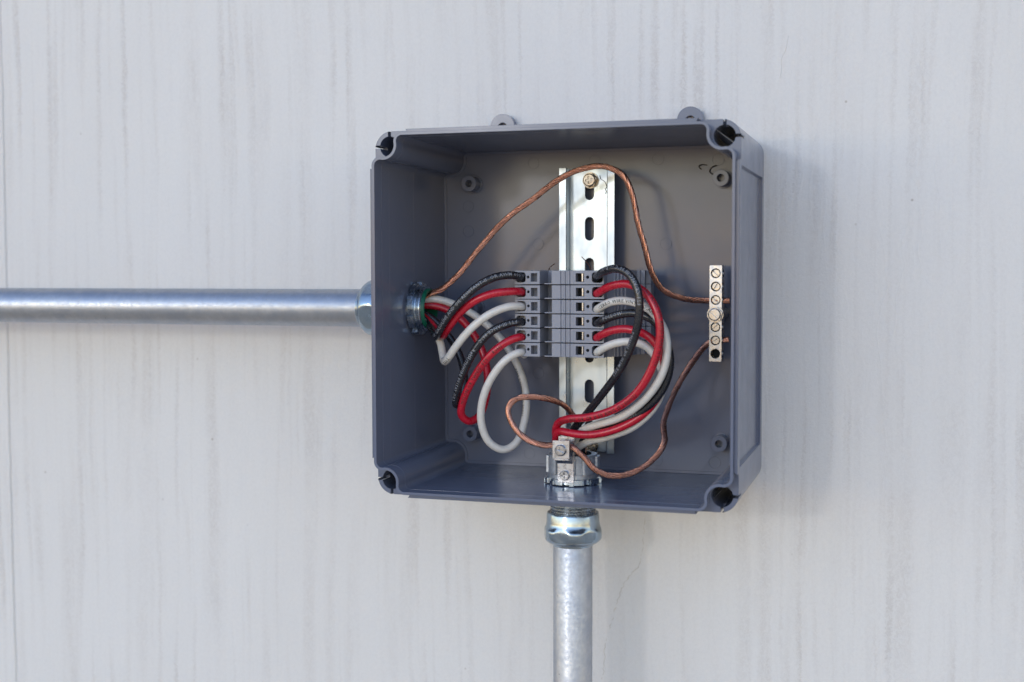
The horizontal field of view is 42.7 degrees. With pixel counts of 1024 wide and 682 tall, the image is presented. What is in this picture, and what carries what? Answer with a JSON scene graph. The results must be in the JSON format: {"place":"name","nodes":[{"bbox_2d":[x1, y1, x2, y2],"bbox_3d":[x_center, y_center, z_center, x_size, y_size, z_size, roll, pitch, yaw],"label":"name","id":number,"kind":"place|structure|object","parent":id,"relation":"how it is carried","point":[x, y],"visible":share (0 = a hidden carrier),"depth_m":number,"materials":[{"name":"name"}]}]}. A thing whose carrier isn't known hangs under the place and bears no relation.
{"place":"outdoors","nodes":[
{"label":"outdoors","id":0,"kind":"place"},
{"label":"ground","id":1,"kind":"structure","parent":0,"visible":0},
{"bbox_2d":[0,0,1023,681],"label":"wall","id":2,"kind":"structure","parent":1,"relation":"on","point":[186,502],"depth_m":0.86,"materials":[{"name":"paint"}]},
{"bbox_2d":[370,106,763,513],"bbox_3d":[0.036,-0.026,0.771,0.210,0.229,0.112,1,3,18],"label":"junction box","id":3,"kind":"object","parent":2,"relation":"attached to","point":[444,201],"visible":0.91,"depth_m":0.80,"materials":[{"name":"grey plastic"}]},
{"bbox_2d":[0,288,359,326],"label":"conduit","id":4,"kind":"object","parent":3,"relation":"attached to","point":[303,307],"depth_m":0.84,"materials":[{"name":"metal"}]},
{"bbox_2d":[355,280,437,334],"bbox_3d":[-0.071,-0.020,0.808,0.046,0.035,0.035,1,3,18],"label":"conduit connector","id":5,"kind":"object","parent":3,"relation":"attached to","point":[416,298],"visible":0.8,"depth_m":0.80,"materials":[{"name":"metal"}]},
{"bbox_2d":[425,287,525,339],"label":"insulated wire","id":6,"kind":"object","parent":3,"relation":"in","point":[468,305],"visible":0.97,"depth_m":0.76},
{"bbox_2d":[425,295,529,452],"bbox_3d":[-0.024,0.020,0.790,0.075,0.094,0.042,1,3,18],"label":"insulated wire","id":7,"kind":"object","parent":3,"relation":"in","point":[512,355],"visible":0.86,"depth_m":0.78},
{"bbox_2d":[553,546,592,681],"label":"conduit","id":8,"kind":"object","parent":3,"relation":"attached to","point":[572,615],"visible":0.69,"depth_m":0.77,"materials":[{"name":"metal"}]},
{"bbox_2d":[544,474,601,548],"bbox_3d":[0.036,0.101,0.780,0.035,0.041,0.034,1,3,18],"label":"conduit connector","id":9,"kind":"object","parent":3,"relation":"attached to","point":[572,528],"visible":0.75,"depth_m":0.77,"materials":[{"name":"metal"}]},
{"bbox_2d":[546,436,599,482],"bbox_3d":[0.034,0.069,0.772,0.032,0.027,0.044,1,3,18],"label":"grounding bushing","id":10,"kind":"object","parent":3,"relation":"in","point":[565,463],"visible":0.92,"depth_m":0.76,"materials":[{"name":"metal"}]},
{"bbox_2d":[559,168,614,453],"bbox_3d":[0.048,-0.018,0.814,0.035,0.178,0.015,1,3,18],"label":"mounting rail","id":11,"kind":"object","parent":3,"relation":"in","point":[577,208],"visible":0.56,"depth_m":0.81,"materials":[{"name":"metal"}]},
{"bbox_2d":[515,298,647,313],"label":"terminal block","id":12,"kind":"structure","parent":11,"relation":"attached to","point":[577,306],"depth_m":0.76,"materials":[{"name":"grey plastic"}]},
{"bbox_2d":[425,302,525,364],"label":"insulated wire","id":13,"kind":"object","parent":12,"relation":"attached to","point":[464,335],"visible":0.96,"depth_m":0.76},
{"bbox_2d":[515,340,650,357],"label":"terminal block","id":14,"kind":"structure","parent":11,"relation":"attached to","point":[553,349],"depth_m":0.76,"materials":[{"name":"grey plastic"}]},
{"bbox_2d":[575,337,664,454],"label":"insulated wire","id":15,"kind":"object","parent":14,"relation":"attached to","point":[647,347],"visible":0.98,"depth_m":0.74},
{"bbox_2d":[515,313,651,328],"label":"terminal block","id":16,"kind":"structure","parent":11,"relation":"attached to","point":[551,320],"depth_m":0.76,"materials":[{"name":"grey plastic"}]},
{"bbox_2d":[424,310,525,408],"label":"insulated wire","id":17,"kind":"object","parent":16,"relation":"attached to","point":[466,364],"visible":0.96,"depth_m":0.77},
{"bbox_2d":[579,309,673,453],"bbox_3d":[0.061,0.028,0.748,0.069,0.092,0.016,3,4,43],"label":"insulated wire","id":18,"kind":"object","parent":16,"relation":"attached to","point":[653,401],"visible":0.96,"depth_m":0.73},
{"bbox_2d":[515,284,653,298],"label":"terminal block","id":19,"kind":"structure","parent":11,"relation":"attached to","point":[559,291],"depth_m":0.76,"materials":[{"name":"grey plastic"}]},
{"bbox_2d":[552,280,663,434],"bbox_3d":[0.053,0.020,0.746,0.080,0.110,0.019,3,4,44],"label":"insulated wire","id":20,"kind":"object","parent":19,"relation":"attached to","point":[638,390],"visible":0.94,"depth_m":0.73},
{"bbox_2d":[515,270,653,283],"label":"terminal block","id":21,"kind":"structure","parent":11,"relation":"attached to","point":[562,277],"depth_m":0.76,"materials":[{"name":"grey plastic"}]},
{"bbox_2d":[425,263,554,339],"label":"insulated wire","id":22,"kind":"object","parent":21,"relation":"attached to","point":[454,308],"visible":1,"depth_m":0.76,"materials":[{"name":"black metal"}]},
{"bbox_2d":[570,257,643,429],"bbox_3d":[0.052,0.013,0.747,0.012,0.123,0.070,-2,4,-28],"label":"insulated wire","id":23,"kind":"object","parent":21,"relation":"attached to","point":[631,277],"visible":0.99,"depth_m":0.73,"materials":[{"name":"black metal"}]},
{"bbox_2d":[515,326,653,342],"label":"terminal block","id":24,"kind":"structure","parent":11,"relation":"attached to","point":[569,335],"depth_m":0.76,"materials":[{"name":"grey plastic"}]},
{"bbox_2d":[424,303,525,424],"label":"insulated wire","id":25,"kind":"object","parent":24,"relation":"attached to","point":[483,365],"visible":0.84,"depth_m":0.78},
{"bbox_2d":[552,325,662,439],"bbox_3d":[0.054,0.033,0.751,0.076,0.085,0.018,2,4,37],"label":"insulated wire","id":26,"kind":"object","parent":3,"relation":"in","point":[649,337],"visible":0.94,"depth_m":0.74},
{"bbox_2d":[575,297,670,444],"bbox_3d":[0.059,0.024,0.747,0.073,0.099,0.014,3,5,45],"label":"insulated wire","id":27,"kind":"object","parent":3,"relation":"in","point":[645,398],"visible":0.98,"depth_m":0.73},
{"bbox_2d":[707,265,729,361],"bbox_3d":[0.123,-0.017,0.781,0.010,0.057,0.031,1,3,18],"label":"ground bar","id":28,"kind":"object","parent":3,"relation":"in","point":[718,312],"visible":1,"depth_m":0.77,"materials":[{"name":"metal"}]},
{"bbox_2d":[426,163,729,303],"bbox_3d":[0.034,-0.064,0.780,0.191,0.083,0.016,0,3,9],"label":"copper wire","id":29,"kind":"object","parent":28,"relation":"attached to","point":[620,173],"visible":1,"depth_m":0.77,"materials":[{"name":"brown metal"}]},
{"bbox_2d":[505,336,728,478],"bbox_3d":[0.062,0.038,0.763,0.133,0.080,0.034,0,3,0],"label":"copper wire","id":30,"kind":"object","parent":28,"relation":"attached to","point":[591,466],"visible":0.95,"depth_m":0.77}
]}

